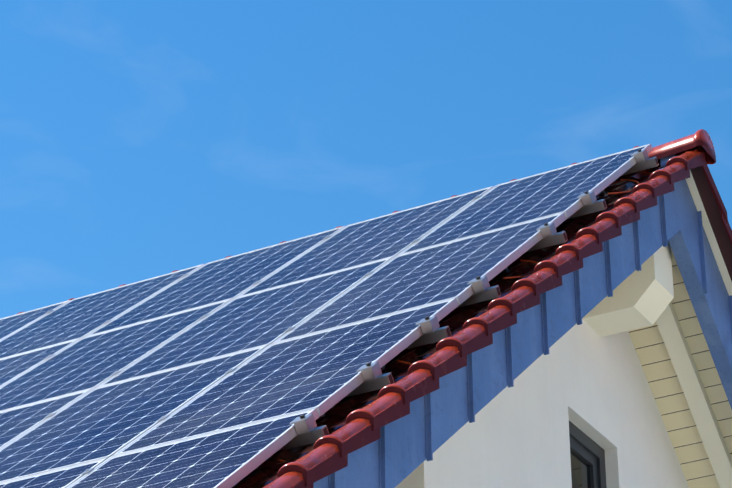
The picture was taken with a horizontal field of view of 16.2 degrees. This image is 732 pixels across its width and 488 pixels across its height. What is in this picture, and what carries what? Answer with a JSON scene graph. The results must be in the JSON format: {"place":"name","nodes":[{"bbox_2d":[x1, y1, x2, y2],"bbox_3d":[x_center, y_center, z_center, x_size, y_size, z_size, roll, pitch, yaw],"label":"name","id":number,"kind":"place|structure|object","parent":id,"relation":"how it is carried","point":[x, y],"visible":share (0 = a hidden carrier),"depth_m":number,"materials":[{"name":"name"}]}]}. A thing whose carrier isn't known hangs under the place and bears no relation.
{"place":"outdoors","nodes":[
{"label":"outdoors","id":0,"kind":"place"},
{"bbox_2d":[0,0,731,318],"label":"sky","id":1,"kind":"structure","parent":0,"point":[140,140],"materials":[{"name":"blue"}]},
{"bbox_2d":[232,163,660,487],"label":"roof tiles","id":2,"kind":"structure","parent":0,"point":[345,407],"depth_m":11.95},
{"label":"ground","id":3,"kind":"structure","parent":0,"visible":0},
{"bbox_2d":[395,320,688,487],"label":"house walls","id":4,"kind":"structure","parent":3,"relation":"on","point":[589,381],"depth_m":14.04,"materials":[{"name":"white paint"}]},
{"bbox_2d":[569,421,606,487],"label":"window","id":5,"kind":"structure","parent":4,"relation":"attached to","point":[587,457],"depth_m":14.37,"materials":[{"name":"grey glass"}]},
{"bbox_2d":[629,247,731,480],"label":"soffit board gaps","id":6,"kind":"object","parent":4,"relation":"on","point":[682,392],"depth_m":15.21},
{"bbox_2d":[45,149,658,474],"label":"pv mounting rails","id":7,"kind":"object","parent":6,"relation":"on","point":[308,431],"visible":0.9,"depth_m":11.85,"materials":[{"name":"silver metal"}]},
{"bbox_2d":[0,144,652,487],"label":"solar panel array","id":8,"kind":"object","parent":7,"relation":"on","point":[161,345],"visible":1,"depth_m":12.80,"materials":[{"name":"blue glass"}]},
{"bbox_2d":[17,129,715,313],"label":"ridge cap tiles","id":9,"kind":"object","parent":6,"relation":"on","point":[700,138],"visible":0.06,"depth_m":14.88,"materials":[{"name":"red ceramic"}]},
{"bbox_2d":[260,148,704,487],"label":"verge tiles","id":10,"kind":"object","parent":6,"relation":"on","point":[327,455],"visible":1,"depth_m":11.33,"materials":[{"name":"red ceramic"}]},
{"bbox_2d":[264,154,731,487],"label":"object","id":11,"kind":"structure","parent":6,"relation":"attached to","point":[400,450],"depth_m":12.57,"materials":[{"name":"blue metal"}]},
{"bbox_2d":[503,260,537,278],"bbox_3d":[0.785,0.114,12.725,0.132,0.250,0.303,-11,-30,18],"label":"cable","id":12,"kind":"object","parent":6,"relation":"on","point":[519,276],"visible":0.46,"depth_m":12.61,"materials":[{"name":"plastic"}]},
{"bbox_2d":[608,179,639,193],"bbox_3d":[1.447,-0.332,14.338,0.132,0.250,0.303,-11,-30,18],"label":"cable","id":13,"kind":"object","parent":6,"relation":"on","point":[624,191],"visible":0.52,"depth_m":14.24,"materials":[{"name":"plastic"}]},
{"bbox_2d":[582,241,673,336],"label":"purlin boxes","id":14,"kind":"object","parent":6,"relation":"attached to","point":[644,297],"visible":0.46,"depth_m":14.52,"materials":[{"name":"white paint"}]},
{"bbox_2d":[628,249,731,487],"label":"soffit boards","id":15,"kind":"object","parent":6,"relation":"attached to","point":[696,398],"visible":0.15,"depth_m":15.19,"materials":[{"name":"beige paint"}]},
{"bbox_2d":[678,149,731,278],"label":"verge tiles","id":16,"kind":"object","parent":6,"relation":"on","point":[719,201],"visible":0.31,"depth_m":14.91,"materials":[{"name":"red ceramic"}]},
{"bbox_2d":[686,166,731,295],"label":"verge underside","id":17,"kind":"object","parent":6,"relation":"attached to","point":[710,208],"depth_m":14.99,"materials":[{"name":"white paint"}]}
]}

